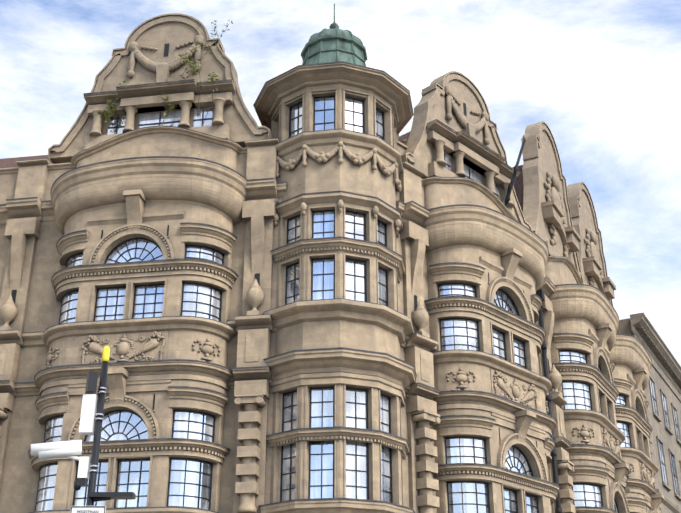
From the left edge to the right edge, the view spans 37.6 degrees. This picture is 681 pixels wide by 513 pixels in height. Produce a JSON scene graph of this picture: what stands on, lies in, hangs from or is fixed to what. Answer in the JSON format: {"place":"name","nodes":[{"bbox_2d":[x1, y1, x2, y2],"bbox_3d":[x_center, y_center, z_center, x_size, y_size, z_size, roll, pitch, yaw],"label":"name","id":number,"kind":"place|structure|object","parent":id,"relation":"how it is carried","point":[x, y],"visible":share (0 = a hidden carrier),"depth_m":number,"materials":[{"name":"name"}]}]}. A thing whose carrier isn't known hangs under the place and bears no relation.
{"place":"outdoors","nodes":[
{"label":"outdoors","id":0,"kind":"place"},
{"bbox_2d":[0,3,664,512],"bbox_3d":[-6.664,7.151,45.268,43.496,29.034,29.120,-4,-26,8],"label":"building","id":1,"kind":"structure","parent":0,"point":[324,287],"depth_m":34.04,"materials":[{"name":"stone"}]},
{"bbox_2d":[97,20,233,131],"bbox_3d":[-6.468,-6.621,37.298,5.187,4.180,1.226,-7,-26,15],"label":"plants","id":2,"kind":"object","parent":1,"relation":"attached to","point":[166,99],"visible":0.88,"depth_m":36.98,"materials":[{"name":"plant"}]},
{"bbox_2d":[0,0,680,365],"label":"sky","id":3,"kind":"structure","parent":0,"point":[604,76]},
{"bbox_2d":[618,313,680,512],"bbox_3d":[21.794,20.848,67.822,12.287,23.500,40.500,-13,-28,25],"label":"neighbour building","id":4,"kind":"structure","parent":0,"point":[662,395],"depth_m":56.38,"materials":[{"name":"grey stone"}]},
{"bbox_3d":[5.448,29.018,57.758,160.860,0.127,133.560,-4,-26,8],"label":"road and pavement","id":5,"kind":"structure","parent":0,"visible":0},
{"bbox_2d":[31,346,135,512],"bbox_3d":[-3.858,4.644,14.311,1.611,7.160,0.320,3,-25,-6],"label":"cctv pole","id":6,"kind":"object","parent":5,"relation":"on","point":[92,415],"visible":0.98,"depth_m":15.07,"materials":[{"name":"metal"}]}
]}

